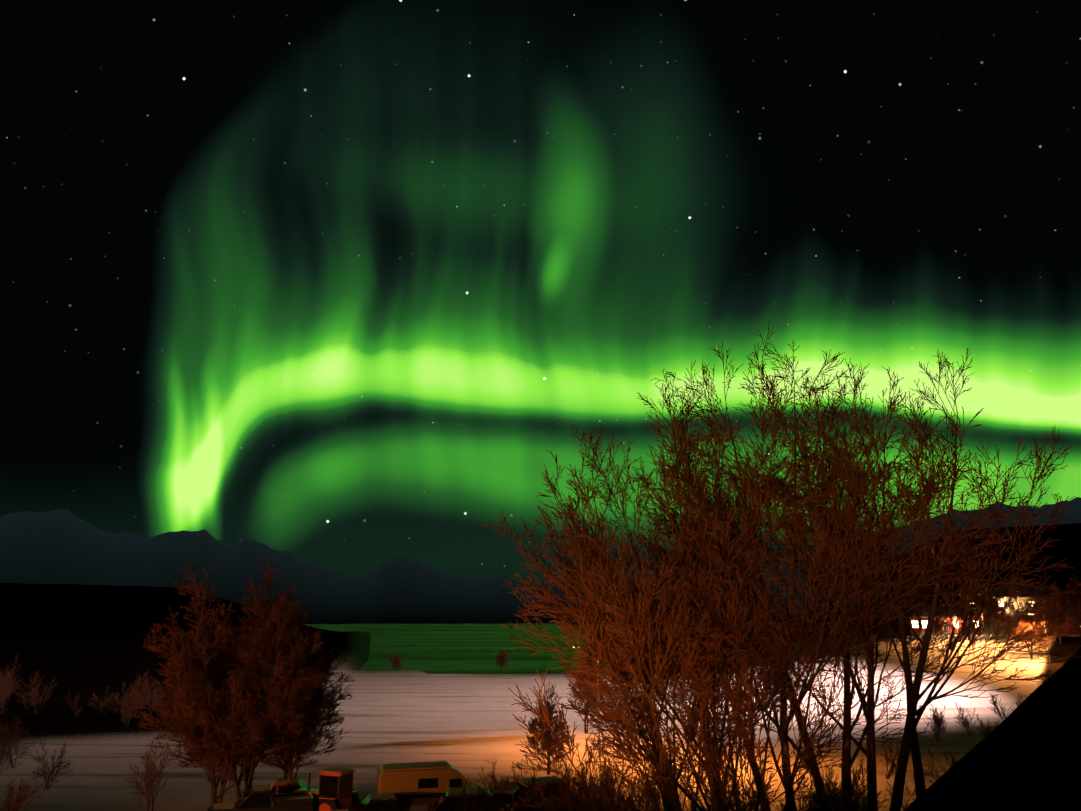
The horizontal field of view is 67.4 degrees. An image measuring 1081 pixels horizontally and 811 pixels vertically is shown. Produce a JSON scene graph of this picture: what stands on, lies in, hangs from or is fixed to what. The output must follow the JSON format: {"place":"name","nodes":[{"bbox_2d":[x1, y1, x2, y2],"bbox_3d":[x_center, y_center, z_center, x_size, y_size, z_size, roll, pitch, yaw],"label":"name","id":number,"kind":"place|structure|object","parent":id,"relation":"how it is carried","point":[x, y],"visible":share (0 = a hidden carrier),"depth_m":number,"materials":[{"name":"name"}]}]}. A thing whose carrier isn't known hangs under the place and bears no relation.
{"place":"outdoors","nodes":[
{"label":"outdoors","id":0,"kind":"place"},
{"bbox_2d":[304,624,766,673],"bbox_3d":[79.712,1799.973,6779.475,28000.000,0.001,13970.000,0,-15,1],"label":"fjord water","id":1,"kind":"structure","parent":0,"point":[450,648],"depth_m":418.55,"materials":[{"name":"green liquid"}]},
{"bbox_2d":[0,497,1080,810],"bbox_3d":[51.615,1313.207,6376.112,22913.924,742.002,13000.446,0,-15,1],"label":"ground","id":2,"kind":"structure","parent":0,"point":[84,605],"depth_m":118.64,"materials":[{"name":"white snow"}]},
{"bbox_2d":[0,669,19,712],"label":"tree","id":3,"kind":"object","parent":2,"relation":"on","point":[5,687],"visible":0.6,"depth_m":91.52,"materials":[{"name":"brown plant"}]},
{"bbox_2d":[0,665,21,706],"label":"tree","id":4,"kind":"object","parent":2,"relation":"on","point":[13,685],"visible":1,"depth_m":81.73,"materials":[{"name":"brown plant"}]},
{"bbox_2d":[0,651,22,707],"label":"tree","id":5,"kind":"object","parent":2,"relation":"on","point":[9,675],"visible":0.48,"depth_m":97.71,"materials":[{"name":"brown plant"}]},
{"bbox_2d":[0,716,25,766],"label":"tree","id":6,"kind":"object","parent":2,"relation":"on","point":[5,739],"visible":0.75,"depth_m":54.88,"materials":[{"name":"brown plant"}]},
{"bbox_2d":[0,727,32,768],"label":"shrub","id":7,"kind":"object","parent":2,"relation":"on","point":[16,747],"visible":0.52,"depth_m":57.90,"materials":[{"name":"brown plant"}]},
{"bbox_2d":[0,709,38,772],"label":"tree","id":8,"kind":"object","parent":2,"relation":"on","point":[2,731],"visible":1,"depth_m":53.73,"materials":[{"name":"brown plant"}]},
{"bbox_2d":[0,765,45,810],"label":"shrub","id":9,"kind":"object","parent":2,"relation":"on","point":[19,799],"visible":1,"depth_m":38.61,"materials":[{"name":"brown plant"}]},
{"bbox_2d":[12,685,37,709],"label":"tree","id":10,"kind":"object","parent":2,"relation":"on","point":[23,697],"visible":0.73,"depth_m":94.69,"materials":[{"name":"brown plant"}]},
{"bbox_2d":[19,671,56,714],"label":"tree","id":11,"kind":"object","parent":2,"relation":"on","point":[34,687],"visible":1,"depth_m":89.74,"materials":[{"name":"brown plant"}]},
{"bbox_2d":[26,740,73,791],"bbox_3d":[-30.357,22.496,50.665,3.717,3.295,2.186,-7,-16,25],"label":"shrub","id":12,"kind":"object","parent":2,"relation":"on","point":[60,762],"visible":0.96,"depth_m":50.58,"materials":[{"name":"brown plant"}]},
{"bbox_2d":[65,691,83,717],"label":"tree","id":13,"kind":"object","parent":2,"relation":"on","point":[72,706],"visible":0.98,"depth_m":87.25,"materials":[{"name":"brown plant"}]},
{"bbox_2d":[87,688,113,715],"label":"tree","id":14,"kind":"object","parent":2,"relation":"on","point":[101,704],"visible":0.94,"depth_m":88.39,"materials":[{"name":"brown plant"}]},
{"bbox_2d":[107,682,139,727],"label":"tree","id":15,"kind":"object","parent":2,"relation":"on","point":[122,703],"visible":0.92,"depth_m":79.58,"materials":[{"name":"brown plant"}]},
{"bbox_2d":[120,689,140,719],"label":"tree","id":16,"kind":"object","parent":2,"relation":"on","point":[129,701],"visible":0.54,"depth_m":85.47,"materials":[{"name":"brown plant"}]},
{"bbox_2d":[123,683,146,713],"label":"tree","id":17,"kind":"object","parent":2,"relation":"on","point":[135,697],"visible":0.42,"depth_m":90.25,"materials":[{"name":"brown plant"}]},
{"bbox_2d":[131,670,154,696],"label":"tree","id":18,"kind":"object","parent":2,"relation":"on","point":[139,679],"visible":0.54,"depth_m":98.77,"materials":[{"name":"brown plant"}]},
{"bbox_2d":[128,678,162,717],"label":"tree","id":19,"kind":"object","parent":2,"relation":"on","point":[150,694],"visible":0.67,"depth_m":87.47,"materials":[{"name":"brown plant"}]},
{"bbox_2d":[124,735,173,810],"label":"shrub","id":20,"kind":"object","parent":2,"relation":"on","point":[148,785],"visible":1,"depth_m":42.62,"materials":[{"name":"brown plant"}]},
{"bbox_2d":[146,687,164,710],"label":"tree","id":21,"kind":"object","parent":2,"relation":"on","point":[152,701],"visible":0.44,"depth_m":92.85,"materials":[{"name":"brown plant"}]},
{"bbox_2d":[129,562,332,800],"bbox_3d":[-16.702,15.646,44.515,10.351,13.636,9.143,4,-15,-15],"label":"tree","id":22,"kind":"object","parent":2,"relation":"on","point":[180,660],"visible":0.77,"depth_m":42.82,"materials":[{"name":"brown plant"}]},
{"bbox_2d":[153,590,309,804],"bbox_3d":[-17.458,16.450,44.992,8.795,12.343,8.233,0,-15,1],"label":"tree","id":23,"kind":"object","parent":2,"relation":"on","point":[235,687],"visible":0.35,"depth_m":43.43,"materials":[{"name":"brown plant"}]},
{"bbox_2d":[207,784,312,810],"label":"dark pickup","id":24,"kind":"object","parent":2,"relation":"on","point":[255,797],"visible":0.98,"depth_m":40.69,"materials":[{"name":"paint"}]},
{"bbox_2d":[213,584,355,781],"bbox_3d":[-14.193,16.212,45.042,7.537,12.408,9.663,0,-15,1],"label":"tree","id":25,"kind":"object","parent":2,"relation":"on","point":[297,745],"visible":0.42,"depth_m":44.39,"materials":[{"name":"brown plant"}]},
{"bbox_2d":[271,778,310,799],"bbox_3d":[-13.310,21.447,44.454,4.214,1.662,1.710,2,-15,-9],"label":"red car","id":26,"kind":"object","parent":2,"relation":"on","point":[281,785],"visible":0.17,"depth_m":43.85,"materials":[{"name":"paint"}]},
{"bbox_2d":[294,767,359,810],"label":"orange tractor","id":27,"kind":"object","parent":2,"relation":"on","point":[335,791],"visible":0.9,"depth_m":42.15,"materials":[{"name":"paint"}]},
{"bbox_2d":[331,793,409,810],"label":"dark blue car","id":28,"kind":"object","parent":2,"relation":"on","point":[381,802],"visible":0.94,"depth_m":40.23,"materials":[{"name":"paint"}]},
{"bbox_2d":[388,650,401,670],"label":"tree","id":29,"kind":"object","parent":2,"relation":"on","point":[396,661],"visible":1,"depth_m":163.78,"materials":[{"name":"brown plant"}]},
{"bbox_2d":[376,761,479,806],"bbox_3d":[-5.955,20.886,43.998,5.734,2.605,2.117,4,-15,-14],"label":"trailer","id":30,"kind":"object","parent":2,"relation":"on","point":[419,783],"visible":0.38,"depth_m":43.04,"materials":[{"name":"paint"}]},
{"bbox_2d":[407,787,494,810],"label":"car","id":31,"kind":"object","parent":2,"relation":"on","point":[447,798],"visible":0.85,"depth_m":39.56,"materials":[{"name":"paint"}]},
{"bbox_2d":[452,774,508,810],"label":"shrub","id":32,"kind":"object","parent":2,"relation":"on","point":[474,805],"visible":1,"depth_m":33.54,"materials":[{"name":"brown plant"}]},
{"bbox_2d":[493,649,508,672],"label":"tree","id":33,"kind":"object","parent":2,"relation":"on","point":[503,661],"visible":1,"depth_m":163.75,"materials":[{"name":"brown plant"}]},
{"bbox_2d":[478,758,524,794],"bbox_3d":[-1.988,20.033,41.783,2.458,3.605,3.033,0,-15,1],"label":"shrub","id":34,"kind":"object","parent":2,"relation":"on","point":[494,782],"visible":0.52,"depth_m":41.77,"materials":[{"name":"brown plant"}]},
{"bbox_2d":[494,760,550,810],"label":"shrub","id":35,"kind":"object","parent":2,"relation":"on","point":[517,808],"visible":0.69,"depth_m":38.11,"materials":[{"name":"brown plant"}]},
{"bbox_2d":[491,785,559,810],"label":"yellow pickup","id":36,"kind":"object","parent":2,"relation":"on","point":[511,796],"visible":0.25,"depth_m":40.47,"materials":[{"name":"paint"}]},
{"bbox_2d":[512,783,555,810],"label":"shrub","id":37,"kind":"object","parent":2,"relation":"on","point":[547,802],"visible":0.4,"depth_m":39.19,"materials":[{"name":"brown plant"}]},
{"bbox_2d":[524,792,551,810],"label":"shrub","id":38,"kind":"object","parent":2,"relation":"on","point":[530,799],"visible":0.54,"depth_m":38.36,"materials":[{"name":"brown plant"}]},
{"bbox_2d":[524,684,572,774],"bbox_3d":[0.510,22.410,55.700,3.398,6.299,3.602,0,-15,1],"label":"tree","id":39,"kind":"object","parent":2,"relation":"on","point":[551,713],"visible":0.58,"depth_m":55.42,"materials":[{"name":"brown plant"}]},
{"bbox_2d":[547,754,584,809],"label":"shrub","id":40,"kind":"object","parent":2,"relation":"on","point":[555,766],"visible":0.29,"depth_m":41.31,"materials":[{"name":"brown plant"}]},
{"bbox_2d":[549,779,590,810],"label":"shrub","id":41,"kind":"object","parent":2,"relation":"on","point":[559,797],"visible":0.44,"depth_m":37.05,"materials":[{"name":"brown plant"}]},
{"bbox_2d":[553,758,602,810],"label":"shrub","id":42,"kind":"object","parent":2,"relation":"on","point":[579,786],"visible":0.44,"depth_m":38.43,"materials":[{"name":"brown plant"}]},
{"bbox_2d":[573,646,600,746],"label":"street lamp","id":43,"kind":"object","parent":2,"relation":"on","point":[598,702],"visible":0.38,"depth_m":67.53,"materials":[{"name":"silver metal"}]},
{"bbox_2d":[557,757,617,808],"bbox_3d":[2.422,19.855,41.516,3.388,3.728,1.960,-3,-15,10],"label":"shrub","id":44,"kind":"object","parent":2,"relation":"on","point":[580,781],"visible":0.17,"depth_m":41.55,"materials":[{"name":"brown plant"}]},
{"bbox_2d":[566,649,610,733],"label":"tree","id":45,"kind":"object","parent":2,"relation":"on","point":[586,679],"visible":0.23,"depth_m":74.84,"materials":[{"name":"brown plant"}]},
{"bbox_2d":[575,751,608,809],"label":"shrub","id":46,"kind":"object","parent":2,"relation":"on","point":[593,773],"visible":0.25,"depth_m":41.57,"materials":[{"name":"brown plant"}]},
{"bbox_2d":[559,786,626,810],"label":"shrub","id":47,"kind":"object","parent":2,"relation":"on","point":[606,804],"visible":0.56,"depth_m":33.06,"materials":[{"name":"brown plant"}]},
{"bbox_2d":[569,775,624,808],"bbox_3d":[2.779,19.309,38.728,2.813,3.345,2.588,0,-15,1],"label":"shrub","id":48,"kind":"object","parent":2,"relation":"on","point":[601,789],"visible":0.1,"depth_m":38.93,"materials":[{"name":"brown plant"}]},
{"bbox_2d":[589,770,629,810],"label":"shrub","id":49,"kind":"object","parent":2,"relation":"on","point":[607,792],"visible":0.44,"depth_m":36.48,"materials":[{"name":"brown plant"}]},
{"bbox_2d":[589,757,639,809],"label":"shrub","id":50,"kind":"object","parent":2,"relation":"on","point":[613,784],"visible":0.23,"depth_m":38.85,"materials":[{"name":"brown plant"}]},
{"bbox_2d":[586,783,644,810],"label":"shrub","id":51,"kind":"object","parent":2,"relation":"on","point":[628,808],"visible":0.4,"depth_m":33.76,"materials":[{"name":"brown plant"}]},
{"bbox_2d":[621,755,663,810],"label":"shrub","id":52,"kind":"object","parent":2,"relation":"on","point":[649,778],"visible":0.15,"depth_m":41.66,"materials":[{"name":"brown plant"}]},
{"bbox_2d":[480,427,816,810],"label":"tree","id":53,"kind":"object","parent":2,"relation":"on","point":[665,773],"visible":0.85,"depth_m":14.55,"materials":[{"name":"brown plant"}]},
{"bbox_2d":[634,768,687,810],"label":"shrub","id":54,"kind":"object","parent":2,"relation":"on","point":[654,787],"visible":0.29,"depth_m":38.28,"materials":[{"name":"brown plant"}]},
{"bbox_2d":[501,368,871,810],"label":"tree","id":55,"kind":"object","parent":2,"relation":"on","point":[712,676],"visible":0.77,"depth_m":15.75,"materials":[{"name":"brown plant"}]},
{"bbox_2d":[682,768,742,810],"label":"shrub","id":56,"kind":"object","parent":2,"relation":"on","point":[706,797],"visible":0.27,"depth_m":37.54,"materials":[{"name":"brown plant"}]},
{"bbox_2d":[703,776,760,810],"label":"shrub","id":57,"kind":"object","parent":2,"relation":"on","point":[742,807],"visible":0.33,"depth_m":36.36,"materials":[{"name":"brown plant"}]},
{"bbox_2d":[726,784,757,810],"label":"shrub","id":58,"kind":"object","parent":2,"relation":"on","point":[745,799],"visible":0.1,"depth_m":41.75,"materials":[{"name":"brown plant"}]},
{"bbox_2d":[729,764,780,810],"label":"shrub","id":59,"kind":"object","parent":2,"relation":"on","point":[752,787],"visible":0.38,"depth_m":41.21,"materials":[{"name":"brown plant"}]},
{"bbox_2d":[632,322,932,810],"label":"tree","id":60,"kind":"object","parent":2,"relation":"on","point":[790,804],"visible":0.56,"depth_m":16.48,"materials":[{"name":"brown plant"}]},
{"bbox_2d":[770,795,832,810],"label":"shrub","id":61,"kind":"object","parent":2,"relation":"on","point":[800,808],"visible":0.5,"depth_m":30.55,"materials":[{"name":"brown plant"}]},
{"bbox_2d":[775,772,829,810],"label":"shrub","id":62,"kind":"object","parent":2,"relation":"on","point":[807,806],"visible":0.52,"depth_m":35.89,"materials":[{"name":"brown plant"}]},
{"bbox_2d":[637,341,986,810],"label":"tree","id":63,"kind":"object","parent":2,"relation":"on","point":[825,535],"visible":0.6,"depth_m":17.11,"materials":[{"name":"brown plant"}]},
{"bbox_2d":[795,760,853,810],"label":"shrub","id":64,"kind":"object","parent":2,"relation":"on","point":[812,782],"visible":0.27,"depth_m":37.01,"materials":[{"name":"brown plant"}]},
{"bbox_2d":[802,784,858,810],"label":"shrub","id":65,"kind":"object","parent":2,"relation":"on","point":[835,809],"visible":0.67,"depth_m":31.59,"materials":[{"name":"brown plant"}]},
{"bbox_2d":[823,775,864,809],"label":"shrub","id":66,"kind":"object","parent":2,"relation":"on","point":[857,786],"visible":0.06,"depth_m":41.04,"materials":[{"name":"brown plant"}]},
{"bbox_2d":[811,760,877,810],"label":"shrub","id":67,"kind":"object","parent":2,"relation":"on","point":[828,777],"visible":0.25,"depth_m":37.30,"materials":[{"name":"brown plant"}]},
{"bbox_2d":[828,780,866,810],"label":"shrub","id":68,"kind":"object","parent":2,"relation":"on","point":[852,798],"visible":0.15,"depth_m":39.76,"materials":[{"name":"brown plant"}]},
{"bbox_2d":[838,758,866,810],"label":"shrub","id":69,"kind":"object","parent":2,"relation":"on","point":[863,780],"visible":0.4,"depth_m":41.77,"materials":[{"name":"brown plant"}]},
{"bbox_2d":[852,791,883,810],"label":"shrub","id":70,"kind":"object","parent":2,"relation":"on","point":[879,793],"visible":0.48,"depth_m":34.51,"materials":[{"name":"brown plant"}]},
{"bbox_2d":[856,789,889,810],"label":"shrub","id":71,"kind":"object","parent":2,"relation":"on","point":[863,800],"visible":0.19,"depth_m":39.23,"materials":[{"name":"brown plant"}]},
{"bbox_2d":[750,358,1028,797],"bbox_3d":[7.953,3.627,17.797,5.964,9.664,3.362,2,-15,-6],"label":"tree","id":72,"kind":"object","parent":2,"relation":"on","point":[920,787],"visible":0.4,"depth_m":17.67,"materials":[{"name":"brown plant"}]},
{"bbox_2d":[879,734,899,778],"bbox_3d":[23.347,23.351,53.655,1.464,3.092,2.526,0,-15,1],"label":"shrub","id":73,"kind":"object","parent":2,"relation":"on","point":[892,765],"visible":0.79,"depth_m":53.59,"materials":[{"name":"brown plant"}]},
{"bbox_2d":[884,774,925,809],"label":"shrub","id":74,"kind":"object","parent":2,"relation":"on","point":[906,804],"visible":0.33,"depth_m":44.91,"materials":[{"name":"brown plant"}]},
{"bbox_2d":[746,348,1080,810],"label":"tree","id":75,"kind":"object","parent":2,"relation":"on","point":[904,752],"visible":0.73,"depth_m":16.73,"materials":[{"name":"brown plant"}]},
{"bbox_2d":[886,600,983,635],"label":"house","id":76,"kind":"structure","parent":2,"relation":"on","point":[924,620],"depth_m":161.12,"materials":[{"name":"brown"}]},
{"bbox_2d":[924,703,946,741],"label":"shrub","id":77,"kind":"object","parent":2,"relation":"on","point":[935,717],"visible":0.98,"depth_m":70.31,"materials":[{"name":"brown plant"}]},
{"bbox_2d":[922,745,956,782],"bbox_3d":[22.623,20.739,45.309,2.737,3.110,2.211,-3,-15,11],"label":"shrub","id":78,"kind":"object","parent":2,"relation":"on","point":[939,776],"visible":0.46,"depth_m":45.76,"materials":[{"name":"brown plant"}]},
{"bbox_2d":[934,703,946,738],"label":"shrub","id":79,"kind":"object","parent":2,"relation":"on","point":[939,717],"visible":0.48,"depth_m":71.13,"materials":[{"name":"brown plant"}]},
{"bbox_2d":[953,700,976,735],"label":"shrub","id":80,"kind":"object","parent":2,"relation":"on","point":[965,721],"visible":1,"depth_m":73.93,"materials":[{"name":"brown plant"}]},
{"bbox_2d":[951,593,985,639],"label":"tree","id":81,"kind":"object","parent":2,"relation":"on","point":[971,614],"visible":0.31,"depth_m":143.00,"materials":[{"name":"brown plant"}]},
{"bbox_2d":[973,714,995,738],"bbox_3d":[35.555,26.165,64.781,1.533,3.148,2.721,-10,-18,33],"label":"shrub","id":82,"kind":"object","parent":2,"relation":"on","point":[985,733],"visible":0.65,"depth_m":64.58,"materials":[{"name":"brown plant"}]},
{"bbox_2d":[971,583,1014,639],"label":"tree","id":83,"kind":"object","parent":2,"relation":"on","point":[983,604],"visible":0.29,"depth_m":143.63,"materials":[{"name":"brown plant"}]},
{"bbox_2d":[989,692,1030,726],"bbox_3d":[34.688,22.671,59.644,3.098,3.133,2.724,0,-15,1],"label":"shrub","id":84,"kind":"object","parent":2,"relation":"on","point":[994,701],"visible":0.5,"depth_m":60.05,"materials":[{"name":"brown plant"}]},
{"bbox_2d":[982,585,1048,614],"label":"house","id":85,"kind":"structure","parent":2,"relation":"on","point":[1023,595],"depth_m":204.49,"materials":[{"name":"brown"}]},
{"bbox_2d":[992,582,1061,658],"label":"tree","id":86,"kind":"object","parent":2,"relation":"on","point":[1029,620],"visible":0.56,"depth_m":121.59,"materials":[{"name":"brown plant"}]},
{"bbox_2d":[1028,613,1050,661],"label":"street lamp","id":87,"kind":"object","parent":2,"relation":"on","point":[1046,636],"visible":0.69,"depth_m":118.17,"materials":[{"name":"silver metal"}]},
{"bbox_2d":[1022,575,1072,643],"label":"tree","id":88,"kind":"object","parent":2,"relation":"on","point":[1056,605],"visible":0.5,"depth_m":134.65,"materials":[{"name":"brown plant"}]},
{"bbox_2d":[1039,606,1080,636],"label":"shrub","id":89,"kind":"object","parent":2,"relation":"on","point":[1069,633],"depth_m":153.93,"materials":[{"name":"brown plant"}]},
{"bbox_2d":[1057,570,1080,623],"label":"birch","id":90,"kind":"object","parent":2,"relation":"on","point":[1075,598],"visible":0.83,"depth_m":125.44,"materials":[{"name":"brown plant"}]},
{"bbox_2d":[1061,611,1080,636],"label":"tree","id":91,"kind":"object","parent":2,"relation":"on","point":[1079,632],"visible":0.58,"depth_m":65.02,"materials":[{"name":"brown plant"}]},
{"bbox_2d":[1065,604,1080,642],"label":"tree","id":92,"kind":"object","parent":2,"relation":"on","point":[1075,623],"visible":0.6,"depth_m":47.97,"materials":[{"name":"brown plant"}]},
{"bbox_2d":[0,0,1080,584],"label":"sky","id":93,"kind":"structure","parent":0,"point":[332,284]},
{"bbox_2d":[517,776,599,809],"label":"car","id":94,"kind":"object","parent":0,"point":[526,780],"visible":0.17,"depth_m":42.21,"materials":[{"name":"paint"}]}
]}

